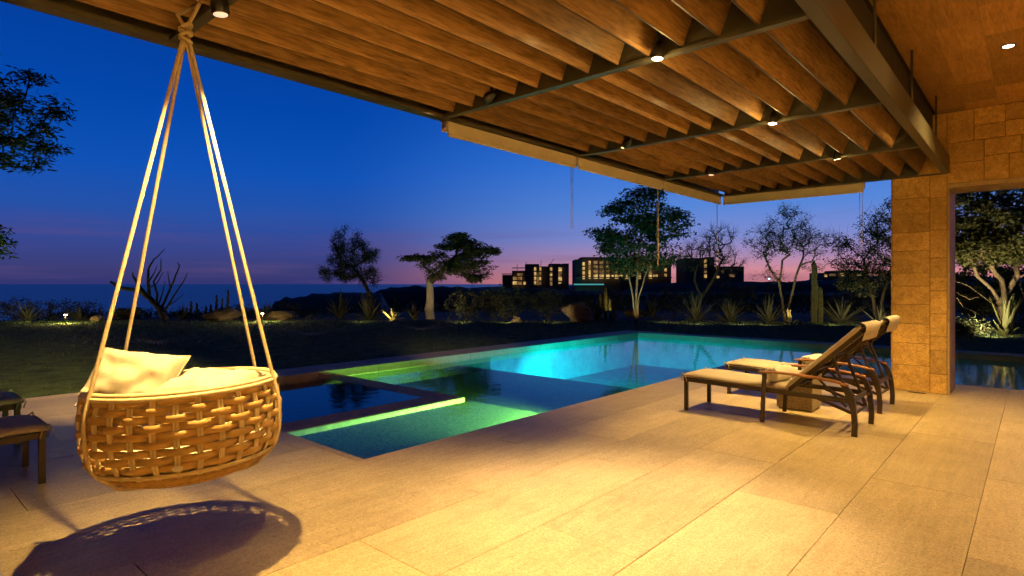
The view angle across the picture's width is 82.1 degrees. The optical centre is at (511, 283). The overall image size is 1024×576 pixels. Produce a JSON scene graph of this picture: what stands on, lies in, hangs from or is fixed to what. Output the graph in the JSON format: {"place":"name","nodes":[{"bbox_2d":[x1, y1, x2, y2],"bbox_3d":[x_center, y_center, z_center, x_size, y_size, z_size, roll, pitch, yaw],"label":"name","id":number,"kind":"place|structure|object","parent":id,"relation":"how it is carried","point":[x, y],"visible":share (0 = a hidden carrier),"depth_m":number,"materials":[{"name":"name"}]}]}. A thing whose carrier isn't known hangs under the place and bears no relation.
{"place":"outdoors","nodes":[
{"label":"outdoors","id":0,"kind":"place"},
{"bbox_2d":[0,284,571,320],"bbox_3d":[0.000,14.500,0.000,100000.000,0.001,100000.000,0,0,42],"label":"sea","id":1,"kind":"structure","parent":0,"point":[203,295],"depth_m":897.52,"materials":[{"name":"blue liquid"}]},
{"bbox_2d":[271,292,390,312],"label":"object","id":2,"kind":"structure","parent":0,"point":[317,301],"depth_m":71.75,"materials":[{"name":"plant"}]},
{"bbox_2d":[375,285,564,311],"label":"headland","id":3,"kind":"structure","parent":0,"point":[404,295],"depth_m":120.38,"materials":[{"name":"plant"}]},
{"bbox_2d":[0,365,1023,575],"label":"deck","id":4,"kind":"structure","parent":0,"point":[655,479],"depth_m":4.07,"materials":[{"name":"tile"}]},
{"bbox_2d":[0,389,26,445],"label":"sun lounger","id":5,"kind":"object","parent":4,"relation":"on","point":[11,400],"visible":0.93,"depth_m":5.46,"materials":[{"name":"brown wood"}]},
{"bbox_2d":[0,411,52,483],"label":"sun lounger","id":6,"kind":"object","parent":4,"relation":"on","point":[28,427],"visible":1,"depth_m":4.41,"materials":[{"name":"wood"}]},
{"bbox_2d":[262,358,632,412],"bbox_3d":[-0.910,2.196,9.028,5.170,1.347,6.830,0,0,42],"label":"pool shelf","id":7,"kind":"object","parent":4,"relation":"in","point":[478,380],"visible":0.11,"depth_m":10.91,"materials":[{"name":"tile"}]},
{"bbox_2d":[246,375,464,435],"bbox_3d":[-2.780,1.772,8.323,3.065,0.315,2.910,0,0,42],"label":"hot tub","id":8,"kind":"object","parent":7,"relation":"on","point":[340,401],"depth_m":8.76,"materials":[{"name":"liquid"}]},
{"bbox_2d":[298,401,538,458],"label":"shelf slope","id":9,"kind":"structure","parent":7,"relation":"on","point":[366,440],"depth_m":7.12,"materials":[{"name":"liquid"}]},
{"bbox_2d":[681,320,880,437],"bbox_3d":[2.963,0.940,6.633,1.950,1.123,0.782,0,0,43],"label":"sun lounger","id":10,"kind":"object","parent":4,"relation":"on","point":[833,354],"visible":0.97,"depth_m":6.30,"materials":[{"name":"fabric"}]},
{"bbox_2d":[765,365,793,381],"bbox_3d":[2.954,0.987,6.505,0.380,0.162,0.162,0,0,-40],"label":"towel","id":11,"kind":"object","parent":10,"relation":"on","point":[778,377],"visible":0.71,"depth_m":6.41,"materials":[{"name":"fabric"}]},
{"bbox_2d":[777,370,821,411],"bbox_3d":[3.478,1.285,7.120,0.410,0.430,0.410,0,0,42],"label":"side table","id":12,"kind":"object","parent":4,"relation":"on","point":[802,404],"visible":0.39,"depth_m":6.95,"materials":[{"name":"stone"}]},
{"bbox_2d":[724,315,899,413],"bbox_3d":[3.852,0.940,7.662,1.950,1.123,0.782,0,0,43],"label":"sun lounger","id":13,"kind":"object","parent":4,"relation":"on","point":[889,323],"visible":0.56,"depth_m":7.32,"materials":[{"name":"fabric"}]},
{"bbox_2d":[800,354,821,367],"bbox_3d":[3.844,0.987,7.534,0.380,0.162,0.162,0,0,-40],"label":"towel","id":14,"kind":"object","parent":13,"relation":"on","point":[814,356],"visible":0.41,"depth_m":7.43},
{"bbox_2d":[845,0,1023,394],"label":"house","id":15,"kind":"structure","parent":4,"relation":"on","point":[968,71],"depth_m":7.69,"materials":[{"name":"stone"}]},
{"bbox_2d":[0,0,949,196],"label":"pergola","id":16,"kind":"object","parent":15,"relation":"attached to","point":[590,80],"visible":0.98,"depth_m":4.38,"materials":[{"name":"wood"}]},
{"bbox_2d":[75,2,281,490],"bbox_3d":[-1.799,-0.328,3.237,0.989,2.806,0.991,0,0,42],"label":"hanging chair","id":17,"kind":"object","parent":16,"relation":"hanging from","point":[110,425],"visible":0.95,"depth_m":2.90,"materials":[{"name":"wicker"}]},
{"bbox_2d":[74,347,190,415],"bbox_3d":[-2.029,0.519,3.160,0.516,0.342,0.272,0,0,-1],"label":"pillow","id":18,"kind":"object","parent":17,"relation":"on","point":[123,372],"visible":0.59,"depth_m":3.10,"materials":[{"name":"beige fabric"}]},
{"bbox_2d":[89,421,272,476],"bbox_3d":[-1.790,0.890,3.240,0.898,0.158,0.898,0,0,42],"label":"seat cushion","id":19,"kind":"object","parent":17,"relation":"on","point":[181,447],"visible":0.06,"depth_m":2.96,"materials":[{"name":"beige fabric"}]},
{"bbox_2d":[152,367,265,401],"bbox_3d":[-1.653,0.549,3.220,0.447,0.169,0.402,0,0,0],"label":"pillow","id":20,"kind":"object","parent":17,"relation":"on","point":[194,378],"visible":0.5,"depth_m":3.15,"materials":[{"name":"beige fabric"}]},
{"bbox_2d":[210,0,229,17],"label":"spotlight","id":21,"kind":"object","parent":16,"relation":"attached to","point":[219,8],"visible":1,"depth_m":2.96,"materials":[{"name":"brown"}]},
{"bbox_2d":[481,87,495,104],"bbox_3d":[-0.191,-1.593,4.850,0.129,0.214,0.086,0,0,31],"label":"spotlight","id":22,"kind":"object","parent":16,"relation":"attached to","point":[488,97],"visible":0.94,"depth_m":4.82,"materials":[{"name":"brown"}]},
{"bbox_2d":[440,121,575,167],"bbox_3d":[0.046,-1.082,6.179,0.126,0.870,2.009,0,0,42],"label":"roller blind","id":23,"kind":"object","parent":16,"relation":"hanging from","point":[466,133],"visible":0.98,"depth_m":5.97,"materials":[{"name":"beige fabric"}]},
{"bbox_2d":[576,157,661,264],"bbox_3d":[1.433,-0.897,7.737,0.126,1.240,2.060,0,0,42],"label":"roller blind","id":24,"kind":"object","parent":16,"relation":"hanging from","point":[606,170],"visible":0.88,"depth_m":7.68,"materials":[{"name":"beige fabric"}]},
{"bbox_2d":[622,136,631,148],"bbox_3d":[1.266,-1.592,6.419,0.086,0.217,0.129,0,0,-18],"label":"spotlight","id":25,"kind":"object","parent":16,"relation":"attached to","point":[627,143],"visible":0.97,"depth_m":6.39,"materials":[{"name":"brown"}]},
{"bbox_2d":[651,30,664,60],"bbox_3d":[0.951,-1.583,3.838,0.088,0.234,0.087,0,0,42],"label":"spotlight","id":26,"kind":"object","parent":16,"relation":"attached to","point":[657,51],"visible":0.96,"depth_m":3.81,"materials":[{"name":"brown"}]},
{"bbox_2d":[662,181,720,268],"bbox_3d":[2.856,-0.880,9.333,0.126,1.275,2.096,0,0,42],"label":"roller blind","id":27,"kind":"object","parent":16,"relation":"hanging from","point":[685,191],"visible":0.94,"depth_m":9.21,"materials":[{"name":"beige fabric"}]},
{"bbox_2d":[708,166,714,175],"bbox_3d":[2.690,-1.583,7.935,0.086,0.235,0.090,0,0,42],"label":"spotlight","id":28,"kind":"object","parent":16,"relation":"attached to","point":[711,171],"visible":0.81,"depth_m":7.91,"materials":[{"name":"brown"}]},
{"bbox_2d":[767,107,777,124],"bbox_3d":[2.391,-1.583,5.392,0.087,0.234,0.089,0,0,42],"label":"spotlight","id":29,"kind":"object","parent":16,"relation":"attached to","point":[772,118],"visible":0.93,"depth_m":5.36,"materials":[{"name":"brown"}]},
{"bbox_2d":[723,182,864,250],"bbox_3d":[4.444,-1.007,9.422,2.100,1.020,0.126,0,0,42],"label":"roller blind","id":30,"kind":"object","parent":16,"relation":"hanging from","point":[859,188],"visible":0.99,"depth_m":9.24,"materials":[{"name":"beige fabric"}]},
{"bbox_2d":[832,150,840,159],"bbox_3d":[3.833,-1.581,6.940,0.090,0.237,0.095,0,0,42],"label":"spotlight","id":31,"kind":"object","parent":16,"relation":"attached to","point":[836,155],"visible":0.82,"depth_m":6.91,"materials":[{"name":"brown"}]},
{"bbox_2d":[1001,44,1015,48],"bbox_3d":[4.840,-2.318,5.733,0.120,0.008,0.120,0,0,42],"label":"downlight","id":32,"kind":"object","parent":15,"relation":"attached to","point":[1007,46],"visible":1,"depth_m":5.73,"materials":[{"name":"beige"}]},
{"bbox_2d":[0,319,1023,397],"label":"lawn","id":33,"kind":"structure","parent":0,"point":[77,377],"depth_m":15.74,"materials":[{"name":"plant"}]},
{"bbox_2d":[0,54,76,259],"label":"feathery tree","id":34,"kind":"object","parent":33,"relation":"on","point":[8,101],"visible":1,"depth_m":11.36,"materials":[{"name":"green plant"}]},
{"bbox_2d":[90,315,104,321],"bbox_3d":[-16.963,1.432,23.995,0.584,0.352,0.417,0,0,-10],"label":"boulder","id":35,"kind":"object","parent":33,"relation":"on","point":[95,318],"visible":0.73,"depth_m":23.88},
{"bbox_2d":[40,324,245,346],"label":"grass tufts","id":36,"kind":"object","parent":33,"relation":"on","point":[156,343],"visible":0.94,"depth_m":14.28,"materials":[{"name":"plant"}]},
{"bbox_2d":[110,249,187,321],"bbox_3d":[-14.497,0.044,23.494,3.153,2.937,0.297,0,0,0],"label":"dead tree","id":37,"kind":"object","parent":33,"relation":"on","point":[159,308],"visible":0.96,"depth_m":23.46,"materials":[{"name":"wood"}]},
{"bbox_2d":[225,316,391,337],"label":"grass tufts","id":38,"kind":"object","parent":33,"relation":"on","point":[309,335],"visible":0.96,"depth_m":16.58,"materials":[{"name":"plant"}]},
{"bbox_2d":[346,316,482,332],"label":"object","id":39,"kind":"object","parent":33,"relation":"on","point":[420,329],"visible":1,"depth_m":18.59,"materials":[{"name":"plant"}]},
{"bbox_2d":[511,316,522,321],"bbox_3d":[0.181,1.449,23.595,0.444,0.359,0.396,0,0,-37],"label":"boulder","id":40,"kind":"object","parent":33,"relation":"on","point":[516,318],"visible":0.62,"depth_m":23.47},
{"bbox_2d":[561,301,593,321],"bbox_3d":[2.632,1.189,23.592,1.336,0.983,0.914,0,0,7],"label":"boulder","id":41,"kind":"object","parent":33,"relation":"on","point":[580,311],"visible":0.78,"depth_m":23.30,"materials":[{"name":"stone"}]},
{"bbox_2d":[591,304,603,320],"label":"agave","id":42,"kind":"object","parent":33,"relation":"on","point":[596,315],"visible":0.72,"depth_m":24.39,"materials":[{"name":"green plant"}]},
{"bbox_2d":[599,287,615,320],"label":"cactus","id":43,"kind":"object","parent":33,"relation":"on","point":[613,312],"visible":0.93,"depth_m":24.02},
{"bbox_2d":[582,185,700,326],"bbox_3d":[4.480,-1.044,20.890,3.978,5.104,2.593,0,0,-11],"label":"leafy tree","id":44,"kind":"object","parent":33,"relation":"on","point":[644,223],"visible":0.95,"depth_m":20.52,"materials":[{"name":"green plant"}]},
{"bbox_2d":[679,291,721,320],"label":"agave","id":45,"kind":"object","parent":33,"relation":"on","point":[697,314],"visible":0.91,"depth_m":23.93,"materials":[{"name":"green plant"}]},
{"bbox_2d":[707,298,747,321],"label":"agave","id":46,"kind":"object","parent":33,"relation":"on","point":[729,315],"visible":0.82,"depth_m":23.43,"materials":[{"name":"green plant"}]},
{"bbox_2d":[751,291,787,322],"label":"agave","id":47,"kind":"object","parent":33,"relation":"on","point":[769,316],"visible":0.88,"depth_m":22.88,"materials":[{"name":"green plant"}]},
{"bbox_2d":[784,308,795,324],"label":"agave","id":48,"kind":"object","parent":33,"relation":"on","point":[789,319],"visible":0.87,"depth_m":21.47,"materials":[{"name":"green plant"}]},
{"bbox_2d":[739,201,843,321],"bbox_3d":[10.917,-0.981,22.998,4.102,4.931,2.135,0,0,-2],"label":"sparse tree","id":49,"kind":"object","parent":33,"relation":"on","point":[765,253],"visible":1,"depth_m":22.90,"materials":[{"name":"green plant"}]},
{"bbox_2d":[811,261,822,322],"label":"cactus","id":50,"kind":"object","parent":33,"relation":"on","point":[816,296],"visible":0.94,"depth_m":23.11,"materials":[{"name":"plant"}]},
{"bbox_2d":[810,298,871,322],"bbox_3d":[12.911,0.976,23.016,2.383,1.149,2.116,0,0,-15],"label":"agave","id":51,"kind":"object","parent":33,"relation":"on","point":[842,315],"visible":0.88,"depth_m":22.89,"materials":[{"name":"green plant"}]},
{"bbox_2d":[824,197,890,316],"bbox_3d":[13.733,-0.942,21.994,3.746,4.752,2.534,0,0,5],"label":"airy tree","id":52,"kind":"object","parent":33,"relation":"on","point":[865,272],"visible":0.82,"depth_m":21.90,"materials":[{"name":"green plant"}]},
{"bbox_2d":[859,280,890,315],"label":"shrub","id":53,"kind":"object","parent":33,"relation":"on","point":[876,297],"visible":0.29,"depth_m":24.13,"materials":[{"name":"green plant"}]},
{"bbox_2d":[861,303,890,320],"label":"agave","id":54,"kind":"object","parent":33,"relation":"on","point":[881,315],"visible":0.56,"depth_m":21.54,"materials":[{"name":"green plant"}]},
{"bbox_2d":[882,283,961,311],"bbox_3d":[16.736,0.546,24.017,2.798,2.038,2.509,0,0,27],"label":"shrub","id":55,"kind":"object","parent":33,"relation":"on","point":[955,296],"visible":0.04,"depth_m":23.71,"materials":[{"name":"green plant"}]},
{"bbox_2d":[955,314,993,335],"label":"shrub","id":56,"kind":"object","parent":33,"relation":"on","point":[961,326],"visible":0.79,"depth_m":17.27,"materials":[{"name":"green plant"}]},
{"bbox_2d":[955,259,1022,321],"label":"shrub","id":57,"kind":"object","parent":33,"relation":"on","point":[963,277],"visible":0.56,"depth_m":23.21,"materials":[{"name":"green plant"}]},
{"bbox_2d":[955,188,1023,327],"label":"crooked tree","id":58,"kind":"object","parent":33,"relation":"on","point":[1000,244],"visible":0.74,"depth_m":18.01,"materials":[{"name":"green plant"}]},
{"bbox_2d":[978,282,1023,325],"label":"shrub","id":59,"kind":"object","parent":33,"relation":"on","point":[1008,299],"visible":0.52,"depth_m":19.70,"materials":[{"name":"green plant"}]},
{"bbox_2d":[987,263,1023,318],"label":"shrub","id":60,"kind":"object","parent":33,"relation":"on","point":[998,284],"visible":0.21,"depth_m":23.01,"materials":[{"name":"green plant"}]},
{"bbox_2d":[988,291,1023,335],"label":"agave plant","id":61,"kind":"object","parent":33,"relation":"on","point":[1005,322],"visible":0.93,"depth_m":17.07,"materials":[{"name":"green plant"}]},
{"bbox_2d":[1,285,1022,322],"bbox_3d":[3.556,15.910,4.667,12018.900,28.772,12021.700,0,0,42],"label":"ground","id":62,"kind":"structure","parent":0,"point":[562,316],"depth_m":28.19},
{"bbox_2d":[0,296,47,321],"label":"shrub","id":63,"kind":"object","parent":62,"relation":"on","point":[6,313],"visible":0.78,"depth_m":24.31,"materials":[{"name":"green plant"}]},
{"bbox_2d":[3,301,48,320],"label":"agave","id":64,"kind":"object","parent":62,"relation":"on","point":[30,315],"visible":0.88,"depth_m":23.91,"materials":[{"name":"green plant"}]},
{"bbox_2d":[19,298,74,319],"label":"shrub","id":65,"kind":"object","parent":62,"relation":"on","point":[51,307],"visible":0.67,"depth_m":25.50,"materials":[{"name":"green plant"}]},
{"bbox_2d":[63,307,91,319],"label":"agave","id":66,"kind":"object","parent":62,"relation":"on","point":[80,314],"visible":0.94,"depth_m":24.89,"materials":[{"name":"green plant"}]},
{"bbox_2d":[60,300,107,319],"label":"shrub","id":67,"kind":"object","parent":62,"relation":"on","point":[85,309],"visible":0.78,"depth_m":25.89,"materials":[{"name":"green plant"}]},
{"bbox_2d":[107,308,140,318],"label":"agave","id":68,"kind":"object","parent":62,"relation":"on","point":[126,309],"visible":0.27,"depth_m":26.18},
{"bbox_2d":[113,305,152,318],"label":"shrub","id":69,"kind":"object","parent":62,"relation":"on","point":[137,314],"visible":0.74,"depth_m":25.84,"materials":[{"name":"green plant"}]},
{"bbox_2d":[174,304,196,319],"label":"agave","id":70,"kind":"object","parent":62,"relation":"on","point":[182,314],"visible":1,"depth_m":25.44,"materials":[{"name":"green plant"}]},
{"bbox_2d":[185,301,197,317],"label":"cactus","id":71,"kind":"object","parent":62,"relation":"on","point":[191,307],"visible":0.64,"depth_m":26.56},
{"bbox_2d":[204,290,229,313],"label":"cactus","id":72,"kind":"object","parent":62,"relation":"on","point":[216,304],"visible":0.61,"depth_m":26.48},
{"bbox_2d":[202,308,241,320],"bbox_3d":[-12.434,1.341,25.220,1.384,0.653,1.060,0,0,19],"label":"boulder","id":73,"kind":"object","parent":62,"relation":"on","point":[224,314],"visible":0.86,"depth_m":24.92,"materials":[{"name":"stone"}]},
{"bbox_2d":[229,304,255,317],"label":"shrub","id":74,"kind":"object","parent":62,"relation":"on","point":[246,308],"visible":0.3,"depth_m":26.94,"materials":[{"name":"green plant"}]},
{"bbox_2d":[259,300,274,315],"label":"agave","id":75,"kind":"object","parent":62,"relation":"on","point":[267,309],"visible":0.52,"depth_m":26.91,"materials":[{"name":"green plant"}]},
{"bbox_2d":[263,310,295,319],"bbox_3d":[-10.233,1.396,25.987,1.359,0.464,1.257,0,0,42],"label":"boulder","id":76,"kind":"object","parent":62,"relation":"on","point":[279,315],"visible":0.89,"depth_m":25.65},
{"bbox_2d":[259,300,312,315],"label":"shrub","id":77,"kind":"object","parent":62,"relation":"on","point":[293,308],"visible":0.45,"depth_m":27.96,"materials":[{"name":"green plant"}]},
{"bbox_2d":[326,289,350,318],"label":"agave","id":78,"kind":"object","parent":62,"relation":"on","point":[339,312],"visible":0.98,"depth_m":25.87,"materials":[{"name":"green plant"}]},
{"bbox_2d":[316,222,383,317],"bbox_3d":[-7.184,-0.624,26.067,2.999,4.331,2.175,0,0,-25],"label":"wispy tree","id":79,"kind":"object","parent":62,"relation":"on","point":[340,272],"visible":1,"depth_m":25.85,"materials":[{"name":"green plant"}]},
{"bbox_2d":[344,289,384,319],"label":"agave","id":80,"kind":"object","parent":62,"relation":"on","point":[366,307],"visible":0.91,"depth_m":24.82,"materials":[{"name":"green plant"}]},
{"bbox_2d":[381,309,404,320],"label":"agave","id":81,"kind":"object","parent":62,"relation":"on","point":[392,316],"visible":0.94,"depth_m":24.53,"materials":[{"name":"green plant"}]},
{"bbox_2d":[406,303,423,319],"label":"agave","id":82,"kind":"object","parent":62,"relation":"on","point":[413,314],"visible":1,"depth_m":24.96,"materials":[{"name":"green plant"}]},
{"bbox_2d":[395,232,503,318],"bbox_3d":[-2.779,-0.296,25.976,4.863,3.996,2.061,0,0,-2],"label":"flat topped tree","id":83,"kind":"object","parent":62,"relation":"on","point":[457,263],"visible":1,"depth_m":25.80,"materials":[{"name":"green plant"}]},
{"bbox_2d":[443,286,489,319],"bbox_3d":[-1.971,0.828,25.589,1.899,1.524,1.758,0,0,42],"label":"shrub","id":84,"kind":"object","parent":62,"relation":"on","point":[471,312],"visible":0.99,"depth_m":25.40,"materials":[{"name":"green plant"}]},
{"bbox_2d":[475,288,505,316],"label":"shrub","id":85,"kind":"object","parent":62,"relation":"on","point":[491,307],"visible":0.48,"depth_m":27.79,"materials":[{"name":"green plant"}]},
{"bbox_2d":[482,283,528,319],"bbox_3d":[-0.269,0.757,25.050,1.869,1.667,2.143,0,0,42],"label":"shrub","id":86,"kind":"object","parent":62,"relation":"on","point":[503,311],"visible":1,"depth_m":24.93,"materials":[{"name":"green plant"}]},
{"bbox_2d":[0,290,1021,320],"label":"scrub","id":87,"kind":"object","parent":62,"relation":"on","point":[584,296],"visible":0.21,"depth_m":39.50,"materials":[{"name":"green plant"}]},
{"bbox_2d":[509,284,546,308],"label":"shrub","id":88,"kind":"object","parent":62,"relation":"on","point":[532,293],"visible":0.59,"depth_m":35.88,"materials":[{"name":"green plant"}]},
{"bbox_2d":[502,259,568,289],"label":"hotel block","id":89,"kind":"structure","parent":62,"relation":"on","point":[555,276],"depth_m":300.00,"materials":[{"name":"brown"}]},
{"bbox_2d":[526,287,569,320],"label":"shrub","id":90,"kind":"object","parent":62,"relation":"on","point":[547,298],"visible":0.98,"depth_m":25.18,"materials":[{"name":"green plant"}]},
{"bbox_2d":[596,289,634,316],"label":"shrub","id":91,"kind":"object","parent":62,"relation":"on","point":[620,300],"visible":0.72,"depth_m":27.84,"materials":[{"name":"green plant"}]},
{"bbox_2d":[572,257,671,290],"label":"hotel block","id":92,"kind":"structure","parent":62,"relation":"on","point":[588,270],"depth_m":261.70,"materials":[{"name":"brown"}]},
{"bbox_2d":[622,308,648,316],"bbox_3d":[5.945,1.377,28.047,1.078,0.534,1.095,0,0,42],"label":"boulder","id":93,"kind":"object","parent":62,"relation":"on","point":[629,312],"visible":0.59,"depth_m":27.75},
{"bbox_2d":[274,330,1023,385],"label":"pool coping","id":94,"kind":"object","parent":62,"relation":"on","point":[310,373],"visible":0.78,"depth_m":12.88,"materials":[{"name":"stone"}]},
{"bbox_2d":[634,298,668,317],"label":"agave","id":95,"kind":"object","parent":62,"relation":"on","point":[652,309],"visible":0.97,"depth_m":26.38,"materials":[{"name":"green plant"}]},
{"bbox_2d":[648,285,698,317],"bbox_3d":[7.483,0.786,27.036,2.150,1.617,2.067,0,0,-14],"label":"shrub","id":96,"kind":"object","parent":62,"relation":"on","point":[670,303],"visible":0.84,"depth_m":26.97,"materials":[{"name":"green plant"}]},
{"bbox_2d":[671,219,749,306],"bbox_3d":[8.447,-0.643,25.035,3.308,4.228,2.205,0,0,-7],"label":"bare tree","id":97,"kind":"object","parent":62,"relation":"on","point":[712,263],"visible":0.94,"depth_m":24.93,"materials":[{"name":"green plant"}]},
{"bbox_2d":[686,277,745,315],"bbox_3d":[10.161,0.621,28.964,2.708,1.882,2.553,0,0,42],"label":"shrub","id":98,"kind":"object","parent":62,"relation":"on","point":[720,297],"visible":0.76,"depth_m":28.79,"materials":[{"name":"green plant"}]},
{"bbox_2d":[490,351,1023,389],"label":"pool","id":99,"kind":"structure","parent":62,"relation":"in","point":[633,370],"depth_m":15.43,"materials":[{"name":"liquid"}]},
{"bbox_2d":[731,282,789,316],"bbox_3d":[11.820,0.693,27.957,2.649,1.749,2.262,0,0,42],"label":"shrub","id":100,"kind":"object","parent":62,"relation":"on","point":[772,294],"visible":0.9,"depth_m":27.94,"materials":[{"name":"green plant"}]},
{"bbox_2d":[778,281,829,314],"bbox_3d":[14.856,0.664,30.061,2.470,1.793,2.010,0,0,6],"label":"shrub","id":101,"kind":"object","parent":62,"relation":"on","point":[802,300],"visible":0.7,"depth_m":30.08,"materials":[{"name":"green plant"}]},
{"bbox_2d":[808,295,840,318],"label":"agave","id":102,"kind":"object","parent":62,"relation":"on","point":[833,305],"visible":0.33,"depth_m":25.92,"materials":[{"name":"green plant"}]},
{"bbox_2d":[809,270,860,280],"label":"hotel block","id":103,"kind":"structure","parent":62,"relation":"on","point":[829,276],"depth_m":320.00,"materials":[{"name":"brown"}]},
{"bbox_2d":[823,287,877,314],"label":"shrub","id":104,"kind":"object","parent":62,"relation":"on","point":[857,302],"visible":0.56,"depth_m":26.68,"materials":[{"name":"green plant"}]},
{"bbox_2d":[0,1,1023,283],"label":"sky","id":105,"kind":"structure","parent":0,"point":[301,163],"materials":[{"name":"blue"}]},
{"bbox_2d":[574,284,603,284],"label":"lit pool","id":106,"kind":"structure","parent":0,"point":[588,284],"depth_m":250.00,"materials":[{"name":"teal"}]},
{"bbox_2d":[533,337,1023,371],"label":"wall","id":107,"kind":"structure","parent":0,"point":[647,344],"depth_m":14.54,"materials":[{"name":"tile"}]},
{"bbox_2d":[619,279,987,291],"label":"hillside","id":108,"kind":"structure","parent":0,"point":[681,287],"depth_m":215.92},
{"bbox_2d":[676,257,743,282],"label":"hotel block","id":109,"kind":"structure","parent":108,"relation":"on","point":[705,276],"depth_m":240.00,"materials":[{"name":"brown"}]},
{"bbox_2d":[806,275,1023,285],"bbox_3d":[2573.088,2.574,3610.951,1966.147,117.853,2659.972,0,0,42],"label":"mountain","id":110,"kind":"structure","parent":0,"point":[991,279],"depth_m":3303.99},
{"bbox_2d":[962,411,1003,573],"bbox_3d":[1.663,1.655,2.528,18.880,0.290,15.988,0,0,42],"label":"joint","id":111,"kind":"object","parent":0,"point":[981,498],"visible":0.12,"depth_m":4.03,"materials":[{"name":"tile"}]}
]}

